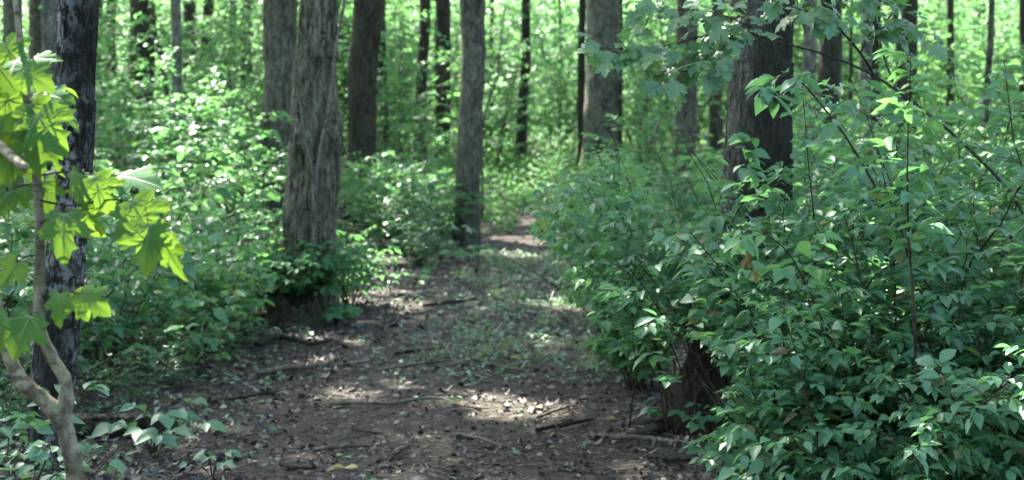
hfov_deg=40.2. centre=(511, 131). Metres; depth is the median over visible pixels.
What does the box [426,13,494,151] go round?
sapling
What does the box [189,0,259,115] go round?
sapling
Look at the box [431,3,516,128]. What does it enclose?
sapling
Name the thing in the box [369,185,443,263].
shrub
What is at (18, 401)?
shrub
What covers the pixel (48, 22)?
tree
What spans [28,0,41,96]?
tree
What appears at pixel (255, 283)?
shrub
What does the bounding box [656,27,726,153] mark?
sapling
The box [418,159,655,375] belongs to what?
grass
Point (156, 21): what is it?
sapling
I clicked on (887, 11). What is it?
sapling
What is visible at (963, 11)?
sapling
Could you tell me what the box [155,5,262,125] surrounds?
sapling
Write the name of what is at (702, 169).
shrub
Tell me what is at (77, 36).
tree
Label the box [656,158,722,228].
shrub
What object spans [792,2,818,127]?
sapling
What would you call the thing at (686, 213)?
shrub
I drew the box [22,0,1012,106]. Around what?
sky
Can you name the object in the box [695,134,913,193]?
shrub
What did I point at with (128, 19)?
sapling
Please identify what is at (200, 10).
sapling
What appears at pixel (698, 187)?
shrub
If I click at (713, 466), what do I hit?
plant
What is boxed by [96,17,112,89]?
sapling
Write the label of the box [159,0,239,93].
sapling
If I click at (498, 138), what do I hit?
sapling
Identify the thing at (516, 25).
sapling
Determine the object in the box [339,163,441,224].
shrub
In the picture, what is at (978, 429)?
shrub
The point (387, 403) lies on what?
fallen branch
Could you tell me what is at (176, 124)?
shrub
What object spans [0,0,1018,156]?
wood
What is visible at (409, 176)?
shrub
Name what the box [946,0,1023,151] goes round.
sapling
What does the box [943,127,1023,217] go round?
shrub
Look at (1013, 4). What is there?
sapling
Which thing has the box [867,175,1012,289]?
shrub
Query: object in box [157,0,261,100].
sapling
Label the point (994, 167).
shrub
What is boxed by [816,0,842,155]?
tree
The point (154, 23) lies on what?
tree
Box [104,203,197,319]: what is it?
shrub
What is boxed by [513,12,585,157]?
sapling
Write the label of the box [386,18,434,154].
sapling
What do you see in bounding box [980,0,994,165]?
tree
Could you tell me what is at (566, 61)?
sapling
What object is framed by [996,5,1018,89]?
sapling
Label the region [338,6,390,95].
sapling
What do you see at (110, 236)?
shrub
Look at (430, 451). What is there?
twig litter
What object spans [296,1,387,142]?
sapling
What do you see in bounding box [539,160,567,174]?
shrub
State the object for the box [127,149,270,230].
shrub
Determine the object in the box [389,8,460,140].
sapling
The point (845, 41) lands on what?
sapling
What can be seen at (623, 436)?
fallen branch
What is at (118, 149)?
shrub
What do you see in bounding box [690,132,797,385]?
leafy shoot
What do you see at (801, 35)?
sapling
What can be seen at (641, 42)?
sapling
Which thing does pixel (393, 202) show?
shrub
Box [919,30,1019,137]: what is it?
sapling
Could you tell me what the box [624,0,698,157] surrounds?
sapling
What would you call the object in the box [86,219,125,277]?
shrub
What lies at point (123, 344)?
shrub
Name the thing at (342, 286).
shrub
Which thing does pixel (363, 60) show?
tree
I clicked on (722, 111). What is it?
sapling
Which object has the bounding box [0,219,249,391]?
shrub
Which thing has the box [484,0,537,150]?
sapling
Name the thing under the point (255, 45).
sapling
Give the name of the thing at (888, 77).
sapling
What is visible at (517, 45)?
sapling
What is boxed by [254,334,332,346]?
fallen branch
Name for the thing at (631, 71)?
sapling
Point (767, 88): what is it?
leafy shoot
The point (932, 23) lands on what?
sapling
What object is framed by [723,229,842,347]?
leafy shoot
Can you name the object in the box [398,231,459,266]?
shrub
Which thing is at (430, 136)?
sapling
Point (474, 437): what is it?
fallen branch
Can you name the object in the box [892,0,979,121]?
sapling
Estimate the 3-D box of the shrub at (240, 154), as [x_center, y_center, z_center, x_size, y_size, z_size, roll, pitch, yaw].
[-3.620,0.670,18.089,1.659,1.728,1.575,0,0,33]
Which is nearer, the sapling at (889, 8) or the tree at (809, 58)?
the tree at (809, 58)
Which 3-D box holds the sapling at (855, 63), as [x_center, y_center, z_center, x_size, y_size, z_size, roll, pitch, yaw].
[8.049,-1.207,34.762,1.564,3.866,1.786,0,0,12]
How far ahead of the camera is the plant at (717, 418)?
7.07 m
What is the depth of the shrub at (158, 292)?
11.16 m
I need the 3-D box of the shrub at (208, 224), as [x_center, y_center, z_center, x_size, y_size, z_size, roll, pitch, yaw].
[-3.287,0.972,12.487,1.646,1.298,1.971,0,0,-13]
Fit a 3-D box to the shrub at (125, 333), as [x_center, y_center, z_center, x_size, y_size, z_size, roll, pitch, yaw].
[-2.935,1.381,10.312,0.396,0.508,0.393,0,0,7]
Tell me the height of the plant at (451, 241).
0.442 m
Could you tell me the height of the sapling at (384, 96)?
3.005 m
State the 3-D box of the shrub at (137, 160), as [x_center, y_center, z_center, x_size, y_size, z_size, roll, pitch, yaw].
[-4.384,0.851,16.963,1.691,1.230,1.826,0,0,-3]
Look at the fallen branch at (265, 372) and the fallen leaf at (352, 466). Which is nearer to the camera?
the fallen leaf at (352, 466)
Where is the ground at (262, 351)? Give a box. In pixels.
[0,117,1019,479]
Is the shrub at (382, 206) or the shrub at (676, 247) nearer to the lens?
the shrub at (676, 247)
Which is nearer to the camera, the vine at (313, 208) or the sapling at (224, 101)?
the vine at (313, 208)
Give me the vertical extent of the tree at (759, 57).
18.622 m
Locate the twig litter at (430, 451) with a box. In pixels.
[0,231,853,479]
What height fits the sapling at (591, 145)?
2.003 m
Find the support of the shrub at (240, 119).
on the ground at (262, 351)
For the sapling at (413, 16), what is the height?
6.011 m
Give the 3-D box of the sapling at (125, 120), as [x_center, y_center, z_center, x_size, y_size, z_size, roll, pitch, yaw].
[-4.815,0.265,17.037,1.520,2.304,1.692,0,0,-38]
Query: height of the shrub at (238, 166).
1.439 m
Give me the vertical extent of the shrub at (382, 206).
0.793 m
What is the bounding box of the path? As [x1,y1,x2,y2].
[186,170,719,479]
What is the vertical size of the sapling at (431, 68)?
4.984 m
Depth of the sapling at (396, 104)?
35.45 m
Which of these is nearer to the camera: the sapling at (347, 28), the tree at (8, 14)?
the tree at (8, 14)
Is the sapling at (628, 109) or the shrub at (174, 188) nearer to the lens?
the shrub at (174, 188)
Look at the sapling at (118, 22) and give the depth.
29.03 m
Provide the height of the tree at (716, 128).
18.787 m
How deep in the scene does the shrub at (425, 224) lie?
18.78 m
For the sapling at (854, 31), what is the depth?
30.65 m
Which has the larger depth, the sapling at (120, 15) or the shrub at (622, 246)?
the sapling at (120, 15)
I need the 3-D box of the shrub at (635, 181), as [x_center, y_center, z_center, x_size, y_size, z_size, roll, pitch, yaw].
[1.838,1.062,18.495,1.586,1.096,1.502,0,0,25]
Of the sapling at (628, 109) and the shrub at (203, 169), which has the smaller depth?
the shrub at (203, 169)
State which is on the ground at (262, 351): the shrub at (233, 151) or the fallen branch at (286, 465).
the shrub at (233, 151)
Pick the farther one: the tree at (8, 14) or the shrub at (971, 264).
the tree at (8, 14)
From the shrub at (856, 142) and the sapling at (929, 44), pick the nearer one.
the shrub at (856, 142)
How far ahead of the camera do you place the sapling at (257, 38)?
49.55 m
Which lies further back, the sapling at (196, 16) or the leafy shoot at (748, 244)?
the sapling at (196, 16)
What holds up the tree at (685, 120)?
on the ground at (262, 351)
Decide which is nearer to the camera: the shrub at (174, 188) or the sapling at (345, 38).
the shrub at (174, 188)
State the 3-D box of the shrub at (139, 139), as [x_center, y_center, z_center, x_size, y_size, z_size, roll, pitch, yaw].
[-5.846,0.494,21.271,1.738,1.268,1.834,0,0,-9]
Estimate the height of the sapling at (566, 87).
4.808 m
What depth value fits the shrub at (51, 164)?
17.27 m
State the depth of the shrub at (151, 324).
9.82 m
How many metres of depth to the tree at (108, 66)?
35.89 m
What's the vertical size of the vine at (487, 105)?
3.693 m
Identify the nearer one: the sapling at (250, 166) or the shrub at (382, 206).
the sapling at (250, 166)
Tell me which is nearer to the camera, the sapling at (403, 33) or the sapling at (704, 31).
the sapling at (403, 33)
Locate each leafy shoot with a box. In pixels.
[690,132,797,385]
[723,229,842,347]
[744,68,913,370]
[865,48,964,447]
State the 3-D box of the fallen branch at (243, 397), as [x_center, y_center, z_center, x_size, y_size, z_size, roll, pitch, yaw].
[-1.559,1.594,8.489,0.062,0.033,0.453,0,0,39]
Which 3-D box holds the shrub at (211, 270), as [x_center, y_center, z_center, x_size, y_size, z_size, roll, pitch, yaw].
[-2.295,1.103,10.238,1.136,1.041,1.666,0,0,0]
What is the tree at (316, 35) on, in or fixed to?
on the ground at (262, 351)
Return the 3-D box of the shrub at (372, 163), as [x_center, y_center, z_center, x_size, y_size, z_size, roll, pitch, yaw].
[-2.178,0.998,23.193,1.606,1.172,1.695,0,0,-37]
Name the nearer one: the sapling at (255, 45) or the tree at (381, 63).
the tree at (381, 63)
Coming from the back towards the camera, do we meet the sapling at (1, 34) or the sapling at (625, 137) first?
the sapling at (625, 137)
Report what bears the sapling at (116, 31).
on the ground at (262, 351)
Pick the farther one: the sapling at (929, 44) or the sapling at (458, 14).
the sapling at (458, 14)
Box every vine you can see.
[296,120,314,279]
[312,0,345,293]
[481,8,504,220]
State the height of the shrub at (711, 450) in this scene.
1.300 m
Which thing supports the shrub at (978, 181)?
on the ground at (262, 351)
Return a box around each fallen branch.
[224,390,279,401]
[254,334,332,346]
[255,351,343,375]
[263,318,273,325]
[278,461,316,469]
[313,443,371,451]
[330,396,488,408]
[350,427,383,434]
[383,359,446,370]
[392,445,410,455]
[394,348,444,355]
[395,328,419,344]
[423,298,483,306]
[455,432,502,445]
[470,356,532,371]
[535,418,593,431]
[536,404,575,418]
[589,432,689,443]
[646,453,715,462]
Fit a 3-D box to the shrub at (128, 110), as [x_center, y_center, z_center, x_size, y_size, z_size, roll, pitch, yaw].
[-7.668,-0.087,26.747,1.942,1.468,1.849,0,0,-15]
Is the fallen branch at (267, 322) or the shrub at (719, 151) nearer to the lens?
the fallen branch at (267, 322)
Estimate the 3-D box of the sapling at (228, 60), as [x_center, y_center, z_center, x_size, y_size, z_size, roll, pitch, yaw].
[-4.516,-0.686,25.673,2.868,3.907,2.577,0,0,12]
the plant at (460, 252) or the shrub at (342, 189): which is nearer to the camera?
the plant at (460, 252)
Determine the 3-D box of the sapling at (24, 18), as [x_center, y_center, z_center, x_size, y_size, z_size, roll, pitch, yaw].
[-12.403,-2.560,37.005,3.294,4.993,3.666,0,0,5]
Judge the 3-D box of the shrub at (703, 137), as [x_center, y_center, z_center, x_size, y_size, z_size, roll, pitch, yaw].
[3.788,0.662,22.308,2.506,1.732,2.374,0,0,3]
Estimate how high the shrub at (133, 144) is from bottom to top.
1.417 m
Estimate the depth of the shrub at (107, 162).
14.62 m
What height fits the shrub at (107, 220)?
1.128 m
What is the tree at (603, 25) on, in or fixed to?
on the ground at (262, 351)
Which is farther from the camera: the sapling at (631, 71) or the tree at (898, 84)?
the sapling at (631, 71)
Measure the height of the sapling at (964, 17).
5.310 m
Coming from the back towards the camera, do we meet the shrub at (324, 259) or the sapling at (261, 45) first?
the sapling at (261, 45)
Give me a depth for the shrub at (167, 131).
17.50 m
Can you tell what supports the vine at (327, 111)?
attached to the tree at (316, 35)
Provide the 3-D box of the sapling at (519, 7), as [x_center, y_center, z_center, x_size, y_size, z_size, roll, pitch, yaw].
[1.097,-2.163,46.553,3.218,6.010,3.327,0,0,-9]
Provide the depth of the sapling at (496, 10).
47.11 m
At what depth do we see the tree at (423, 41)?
32.89 m
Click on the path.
(449, 423)
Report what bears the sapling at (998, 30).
on the ground at (262, 351)
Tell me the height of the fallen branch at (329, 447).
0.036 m
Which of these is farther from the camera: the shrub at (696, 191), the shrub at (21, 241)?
the shrub at (696, 191)
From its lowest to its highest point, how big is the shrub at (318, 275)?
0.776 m
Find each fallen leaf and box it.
[333,464,345,467]
[344,464,357,468]
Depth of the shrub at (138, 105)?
25.27 m
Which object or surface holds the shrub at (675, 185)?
on the ground at (262, 351)
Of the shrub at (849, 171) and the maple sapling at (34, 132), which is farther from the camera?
the shrub at (849, 171)
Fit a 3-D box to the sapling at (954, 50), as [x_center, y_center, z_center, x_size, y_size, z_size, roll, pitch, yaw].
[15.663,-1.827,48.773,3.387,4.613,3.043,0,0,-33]
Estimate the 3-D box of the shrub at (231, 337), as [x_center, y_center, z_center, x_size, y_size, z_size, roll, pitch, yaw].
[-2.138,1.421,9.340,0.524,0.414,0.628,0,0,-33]
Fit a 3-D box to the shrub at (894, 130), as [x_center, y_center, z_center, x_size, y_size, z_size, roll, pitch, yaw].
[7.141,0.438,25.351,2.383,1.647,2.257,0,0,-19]
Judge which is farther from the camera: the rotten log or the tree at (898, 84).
the tree at (898, 84)
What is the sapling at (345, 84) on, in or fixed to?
on the ground at (262, 351)
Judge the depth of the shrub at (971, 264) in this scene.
5.74 m
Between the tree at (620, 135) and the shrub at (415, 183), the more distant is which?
the tree at (620, 135)
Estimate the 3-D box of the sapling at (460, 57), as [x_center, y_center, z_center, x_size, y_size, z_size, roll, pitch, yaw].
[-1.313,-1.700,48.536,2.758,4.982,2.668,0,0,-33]
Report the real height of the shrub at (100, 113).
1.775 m
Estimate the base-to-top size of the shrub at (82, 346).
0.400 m
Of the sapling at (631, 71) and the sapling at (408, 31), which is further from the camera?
the sapling at (631, 71)
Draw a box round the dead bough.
[618,79,633,162]
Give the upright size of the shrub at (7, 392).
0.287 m
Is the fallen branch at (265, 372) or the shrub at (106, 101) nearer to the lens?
the fallen branch at (265, 372)
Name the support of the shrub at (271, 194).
on the ground at (262, 351)
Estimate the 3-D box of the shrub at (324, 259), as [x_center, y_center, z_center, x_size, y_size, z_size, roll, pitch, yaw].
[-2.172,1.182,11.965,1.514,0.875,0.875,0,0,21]
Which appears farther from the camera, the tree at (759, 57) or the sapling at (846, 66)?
the sapling at (846, 66)
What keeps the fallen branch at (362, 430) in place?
on the path
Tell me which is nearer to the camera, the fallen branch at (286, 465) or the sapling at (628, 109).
the fallen branch at (286, 465)
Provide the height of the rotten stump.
0.374 m
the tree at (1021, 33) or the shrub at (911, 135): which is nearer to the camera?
the shrub at (911, 135)
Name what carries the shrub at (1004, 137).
on the ground at (262, 351)
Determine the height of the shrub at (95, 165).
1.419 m
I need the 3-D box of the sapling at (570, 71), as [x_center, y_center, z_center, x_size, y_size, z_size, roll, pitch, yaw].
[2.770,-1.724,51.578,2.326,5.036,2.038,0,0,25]
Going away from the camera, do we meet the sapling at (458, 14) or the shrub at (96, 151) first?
the shrub at (96, 151)
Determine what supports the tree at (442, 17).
on the ground at (262, 351)
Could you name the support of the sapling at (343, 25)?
on the ground at (262, 351)
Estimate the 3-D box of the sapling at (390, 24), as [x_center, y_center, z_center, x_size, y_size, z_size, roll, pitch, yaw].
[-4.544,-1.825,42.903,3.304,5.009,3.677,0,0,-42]
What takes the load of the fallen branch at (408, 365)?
on the path
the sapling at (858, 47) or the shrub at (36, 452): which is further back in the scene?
the sapling at (858, 47)
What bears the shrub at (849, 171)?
on the ground at (262, 351)
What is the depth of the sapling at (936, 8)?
42.89 m
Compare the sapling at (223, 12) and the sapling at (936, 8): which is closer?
the sapling at (936, 8)
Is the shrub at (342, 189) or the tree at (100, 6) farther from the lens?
the tree at (100, 6)
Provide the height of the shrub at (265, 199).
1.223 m
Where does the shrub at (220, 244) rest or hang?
on the ground at (262, 351)
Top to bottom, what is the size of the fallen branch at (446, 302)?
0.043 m
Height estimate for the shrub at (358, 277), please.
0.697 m
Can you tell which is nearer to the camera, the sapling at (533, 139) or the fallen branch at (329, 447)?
the fallen branch at (329, 447)
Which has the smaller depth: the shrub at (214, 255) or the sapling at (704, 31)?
the shrub at (214, 255)
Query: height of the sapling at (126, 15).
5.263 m
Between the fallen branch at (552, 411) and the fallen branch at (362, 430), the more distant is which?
the fallen branch at (552, 411)
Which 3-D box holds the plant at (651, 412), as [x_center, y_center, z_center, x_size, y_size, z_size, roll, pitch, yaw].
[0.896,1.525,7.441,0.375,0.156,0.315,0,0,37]
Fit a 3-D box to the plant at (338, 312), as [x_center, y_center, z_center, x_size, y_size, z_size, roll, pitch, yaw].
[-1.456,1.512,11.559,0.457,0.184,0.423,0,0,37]
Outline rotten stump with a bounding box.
[267,288,328,330]
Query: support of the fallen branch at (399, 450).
on the path
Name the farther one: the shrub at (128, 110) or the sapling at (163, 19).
the sapling at (163, 19)
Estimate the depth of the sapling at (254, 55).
37.04 m
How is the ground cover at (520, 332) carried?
on the ground at (262, 351)
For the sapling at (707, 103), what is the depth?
40.87 m
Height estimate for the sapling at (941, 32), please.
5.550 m
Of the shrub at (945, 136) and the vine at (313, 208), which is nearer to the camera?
the vine at (313, 208)
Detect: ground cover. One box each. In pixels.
[0,206,943,479]
[103,99,1016,241]
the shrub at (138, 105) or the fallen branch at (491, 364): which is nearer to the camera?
the fallen branch at (491, 364)
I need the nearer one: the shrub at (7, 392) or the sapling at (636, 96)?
the shrub at (7, 392)
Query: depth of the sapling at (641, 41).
47.66 m
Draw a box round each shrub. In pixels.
[0,161,117,311]
[0,191,34,254]
[0,194,131,301]
[0,203,34,271]
[0,207,203,326]
[0,208,200,405]
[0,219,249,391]
[0,345,30,424]
[0,363,25,439]
[0,377,20,412]
[0,380,127,479]
[5,160,118,247]
[18,104,100,208]
[21,145,174,239]
[24,148,115,262]
[33,80,212,144]
[47,152,110,238]
[77,355,146,392]
[78,320,112,376]
[86,215,140,320]
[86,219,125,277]
[87,223,134,290]
[93,153,220,241]
[93,166,239,290]
[93,302,134,351]
[94,131,124,165]
[94,166,186,241]
[94,324,150,364]
[95,89,171,167]
[95,93,290,216]
[95,120,160,161]
[95,125,169,162]
[96,131,201,178]
[98,117,184,146]
[99,89,161,118]
[100,89,157,124]
[100,132,180,174]
[101,82,171,111]
[101,146,248,254]
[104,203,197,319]
[112,330,164,377]
[114,151,254,277]
[115,358,161,402]
[118,104,267,160]
[118,209,278,347]
[119,219,207,318]
[123,132,246,179]
[125,325,197,389]
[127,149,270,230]
[137,281,188,346]
[145,120,287,200]
[146,314,189,361]
[155,311,239,374]
[158,178,208,277]
[165,162,370,252]
[169,176,282,281]
[171,117,286,242]
[181,220,247,305]
[182,109,260,145]
[186,163,283,241]
[195,217,331,316]
[196,208,282,277]
[198,124,255,193]
[200,232,245,281]
[200,304,256,363]
[202,228,309,326]
[215,207,281,251]
[224,296,261,344]
[225,267,271,333]
[242,232,370,304]
[335,229,404,306]
[337,154,507,245]
[338,276,351,298]
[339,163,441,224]
[340,156,443,214]
[341,149,450,238]
[344,183,446,226]
[351,161,456,236]
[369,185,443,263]
[377,152,433,186]
[377,163,471,256]
[394,200,444,252]
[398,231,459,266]
[488,122,698,390]
[529,122,857,442]
[529,126,711,315]
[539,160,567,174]
[549,160,638,208]
[581,155,718,257]
[595,204,961,479]
[614,178,700,214]
[636,156,697,221]
[640,189,716,263]
[644,84,1023,446]
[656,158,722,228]
[668,68,1023,415]
[672,149,809,256]
[675,121,827,174]
[677,104,988,300]
[677,148,890,305]
[679,179,798,208]
[686,236,1023,479]
[692,164,886,223]
[692,165,794,205]
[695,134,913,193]
[700,189,1023,479]
[703,301,1023,479]
[718,346,1023,479]
[792,63,1023,332]
[796,59,1023,388]
[796,86,847,148]
[805,178,996,265]
[823,124,879,162]
[840,36,1023,354]
[840,130,1023,226]
[855,112,938,158]
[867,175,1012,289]
[893,133,1022,202]
[904,101,1001,169]
[936,147,1006,205]
[941,155,1023,286]
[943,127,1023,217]
[955,123,1023,159]
[990,103,1023,163]
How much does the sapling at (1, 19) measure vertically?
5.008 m
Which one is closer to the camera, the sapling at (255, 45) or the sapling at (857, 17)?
the sapling at (857, 17)
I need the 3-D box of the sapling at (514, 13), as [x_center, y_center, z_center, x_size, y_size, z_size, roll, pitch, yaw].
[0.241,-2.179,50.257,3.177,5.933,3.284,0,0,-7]
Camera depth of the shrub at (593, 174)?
22.27 m
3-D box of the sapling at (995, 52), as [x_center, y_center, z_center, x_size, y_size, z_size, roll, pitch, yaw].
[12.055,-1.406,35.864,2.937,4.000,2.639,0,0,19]
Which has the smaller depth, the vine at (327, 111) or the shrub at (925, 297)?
the shrub at (925, 297)
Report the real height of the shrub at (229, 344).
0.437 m
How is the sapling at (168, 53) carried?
on the ground at (262, 351)
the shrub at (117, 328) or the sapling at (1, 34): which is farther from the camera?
the sapling at (1, 34)
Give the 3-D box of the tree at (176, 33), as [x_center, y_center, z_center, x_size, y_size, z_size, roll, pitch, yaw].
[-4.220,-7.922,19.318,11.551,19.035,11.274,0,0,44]
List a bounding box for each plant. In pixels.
[90,397,227,458]
[177,449,242,477]
[320,302,362,325]
[361,267,430,302]
[402,225,476,260]
[439,245,501,273]
[639,406,700,426]
[668,402,725,441]
[689,451,748,479]
[709,398,729,422]
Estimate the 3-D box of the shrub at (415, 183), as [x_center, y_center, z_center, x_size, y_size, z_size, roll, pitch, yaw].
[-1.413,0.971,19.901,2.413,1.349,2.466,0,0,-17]
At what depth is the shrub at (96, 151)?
13.69 m
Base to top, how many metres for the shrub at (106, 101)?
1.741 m
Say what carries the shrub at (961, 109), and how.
on the ground at (262, 351)
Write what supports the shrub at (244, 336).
on the ground at (262, 351)
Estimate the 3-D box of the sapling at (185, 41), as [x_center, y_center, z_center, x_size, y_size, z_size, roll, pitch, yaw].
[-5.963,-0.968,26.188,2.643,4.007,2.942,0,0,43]
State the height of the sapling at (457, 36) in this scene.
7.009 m
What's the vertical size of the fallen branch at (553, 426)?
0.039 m
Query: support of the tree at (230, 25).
on the ground at (262, 351)
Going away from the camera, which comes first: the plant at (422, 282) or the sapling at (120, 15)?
the plant at (422, 282)
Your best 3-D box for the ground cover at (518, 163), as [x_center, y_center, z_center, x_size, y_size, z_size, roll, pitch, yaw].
[-0.003,0.291,34.991,43.833,3.019,28.949,0,0,0]
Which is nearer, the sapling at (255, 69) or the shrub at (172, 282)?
the shrub at (172, 282)
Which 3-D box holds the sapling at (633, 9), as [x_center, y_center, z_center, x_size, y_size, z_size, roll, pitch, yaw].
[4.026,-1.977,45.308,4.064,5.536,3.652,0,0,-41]
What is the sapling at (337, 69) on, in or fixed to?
on the ground at (262, 351)
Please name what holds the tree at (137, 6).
on the ground at (262, 351)
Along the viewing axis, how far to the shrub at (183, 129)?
23.01 m
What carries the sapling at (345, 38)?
on the ground at (262, 351)
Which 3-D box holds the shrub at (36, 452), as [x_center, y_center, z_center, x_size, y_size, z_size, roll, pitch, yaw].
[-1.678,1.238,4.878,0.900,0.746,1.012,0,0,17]
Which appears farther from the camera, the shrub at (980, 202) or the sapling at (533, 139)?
the sapling at (533, 139)
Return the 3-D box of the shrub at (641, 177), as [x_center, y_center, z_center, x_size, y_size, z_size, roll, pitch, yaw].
[0.965,0.781,11.501,1.720,1.672,2.730,0,0,0]
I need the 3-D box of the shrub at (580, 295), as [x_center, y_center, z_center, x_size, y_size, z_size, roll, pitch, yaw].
[0.589,0.789,8.845,1.344,1.712,2.335,0,0,-14]
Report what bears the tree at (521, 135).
on the ground at (262, 351)
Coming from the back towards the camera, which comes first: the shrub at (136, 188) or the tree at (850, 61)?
the tree at (850, 61)
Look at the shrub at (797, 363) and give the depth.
4.88 m
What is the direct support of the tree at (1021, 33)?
on the ground at (262, 351)
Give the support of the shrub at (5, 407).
on the ground at (262, 351)
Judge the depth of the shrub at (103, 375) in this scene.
8.54 m
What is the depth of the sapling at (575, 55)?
50.15 m
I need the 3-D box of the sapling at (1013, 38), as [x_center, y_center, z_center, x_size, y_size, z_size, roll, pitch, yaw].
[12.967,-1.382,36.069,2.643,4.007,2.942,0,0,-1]
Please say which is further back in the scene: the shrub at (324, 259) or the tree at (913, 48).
the tree at (913, 48)
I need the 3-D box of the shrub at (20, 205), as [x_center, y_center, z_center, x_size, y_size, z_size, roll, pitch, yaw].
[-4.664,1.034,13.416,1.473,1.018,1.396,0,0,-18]
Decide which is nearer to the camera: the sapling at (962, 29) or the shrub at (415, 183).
the shrub at (415, 183)
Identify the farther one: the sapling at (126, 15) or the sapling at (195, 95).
the sapling at (126, 15)
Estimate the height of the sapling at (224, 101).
2.604 m
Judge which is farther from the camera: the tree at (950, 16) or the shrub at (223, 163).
the tree at (950, 16)
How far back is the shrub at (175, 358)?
8.66 m
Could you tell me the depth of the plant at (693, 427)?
7.04 m
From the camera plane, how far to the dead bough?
33.46 m
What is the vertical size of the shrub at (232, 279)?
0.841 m
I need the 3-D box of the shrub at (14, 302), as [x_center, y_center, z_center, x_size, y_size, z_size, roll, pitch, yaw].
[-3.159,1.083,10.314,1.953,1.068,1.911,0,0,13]
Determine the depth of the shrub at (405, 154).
26.25 m
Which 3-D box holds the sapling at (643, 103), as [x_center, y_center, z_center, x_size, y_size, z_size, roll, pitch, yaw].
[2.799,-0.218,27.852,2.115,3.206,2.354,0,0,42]
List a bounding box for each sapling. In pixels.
[0,0,29,37]
[0,0,187,479]
[0,2,28,47]
[22,5,28,51]
[30,0,127,111]
[31,2,123,99]
[39,0,188,139]
[93,61,187,195]
[95,6,171,106]
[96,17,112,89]
[97,2,194,97]
[103,0,161,94]
[103,9,128,69]
[114,0,259,138]
[116,6,182,87]
[117,0,200,87]
[125,0,218,87]
[129,0,194,96]
[142,42,284,220]
[154,1,193,98]
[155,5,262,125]
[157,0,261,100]
[157,53,280,187]
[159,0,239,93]
[177,96,287,242]
[182,0,347,161]
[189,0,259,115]
[195,0,222,94]
[203,0,263,120]
[213,10,261,97]
[230,0,264,102]
[236,9,298,91]
[236,34,263,123]
[237,10,263,73]
[296,0,353,105]
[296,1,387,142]
[297,0,351,120]
[336,1,489,173]
[336,2,352,153]
[336,16,409,151]
[336,45,393,153]
[336,142,397,250]
[337,5,418,116]
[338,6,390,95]
[338,54,439,169]
[347,41,446,155]
[386,0,418,148]
[386,1,418,113]
[386,1,434,151]
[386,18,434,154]
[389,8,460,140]
[391,93,458,197]
[406,23,451,142]
[409,0,500,133]
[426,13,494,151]
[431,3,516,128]
[433,0,488,114]
[438,0,564,161]
[450,18,496,146]
[450,33,548,177]
[456,0,514,149]
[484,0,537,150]
[484,0,586,154]
[485,0,569,147]
[486,0,553,150]
[497,0,577,152]
[510,3,632,152]
[511,67,566,148]
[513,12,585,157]
[530,120,578,184]
[531,60,585,152]
[551,40,586,126]
[552,4,623,120]
[575,0,1023,214]
[576,2,674,136]
[581,30,705,186]
[584,101,711,219]
[595,64,705,186]
[609,0,726,143]
[622,68,655,145]
[623,0,671,116]
[623,0,676,149]
[623,31,672,133]
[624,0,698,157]
[624,0,702,121]
[636,0,726,148]
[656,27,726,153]
[697,0,725,109]
[697,65,726,128]
[706,2,729,121]
[707,13,798,118]
[792,0,852,119]
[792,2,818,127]
[792,40,848,121]
[793,14,900,146]
[793,24,817,113]
[793,30,928,142]
[794,0,894,121]
[796,6,899,96]
[816,2,858,137]
[816,12,859,115]
[845,5,894,125]
[847,2,928,93]
[880,44,894,131]
[886,0,965,115]
[886,0,978,103]
[887,1,971,106]
[890,11,958,125]
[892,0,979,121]
[917,0,1010,136]
[918,0,1006,137]
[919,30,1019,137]
[921,0,998,105]
[922,0,1002,102]
[926,0,1018,120]
[931,18,1001,107]
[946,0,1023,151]
[956,0,1018,116]
[958,1,1018,123]
[980,0,1018,92]
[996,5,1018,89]
[1001,44,1023,135]
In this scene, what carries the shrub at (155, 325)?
on the ground at (262, 351)
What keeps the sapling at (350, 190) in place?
on the ground at (262, 351)
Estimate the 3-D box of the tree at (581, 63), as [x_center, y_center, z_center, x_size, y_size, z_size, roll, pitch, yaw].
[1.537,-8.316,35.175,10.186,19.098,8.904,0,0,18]
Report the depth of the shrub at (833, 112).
23.91 m
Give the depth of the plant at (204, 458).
6.45 m
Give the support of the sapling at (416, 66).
on the ground at (262, 351)
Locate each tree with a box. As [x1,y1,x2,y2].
[2,0,22,38]
[21,0,99,470]
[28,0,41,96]
[38,0,57,94]
[96,0,102,90]
[105,0,115,87]
[127,0,154,126]
[150,0,171,118]
[170,0,181,168]
[182,0,195,110]
[198,0,213,96]
[228,0,236,103]
[240,0,253,124]
[253,0,345,322]
[256,0,297,227]
[341,0,382,223]
[376,0,389,161]
[411,0,430,169]
[433,0,450,162]
[452,0,485,246]
[489,0,493,152]
[513,0,530,162]
[558,0,561,153]
[577,0,585,169]
[578,0,620,172]
[618,0,623,152]
[626,0,795,435]
[672,0,697,218]
[708,0,724,170]
[800,0,816,161]
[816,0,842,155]
[848,0,852,161]
[858,0,871,168]
[871,2,881,160]
[892,0,904,152]
[901,0,917,149]
[946,0,953,146]
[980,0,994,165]
[1017,0,1023,150]
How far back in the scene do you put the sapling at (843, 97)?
30.16 m
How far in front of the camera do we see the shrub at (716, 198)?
8.97 m
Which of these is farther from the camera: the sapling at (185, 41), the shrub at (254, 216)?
the sapling at (185, 41)
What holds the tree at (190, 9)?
on the ground at (262, 351)
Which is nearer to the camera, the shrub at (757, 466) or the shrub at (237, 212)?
the shrub at (757, 466)
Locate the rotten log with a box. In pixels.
[73,411,177,437]
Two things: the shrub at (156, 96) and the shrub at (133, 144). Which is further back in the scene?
the shrub at (156, 96)

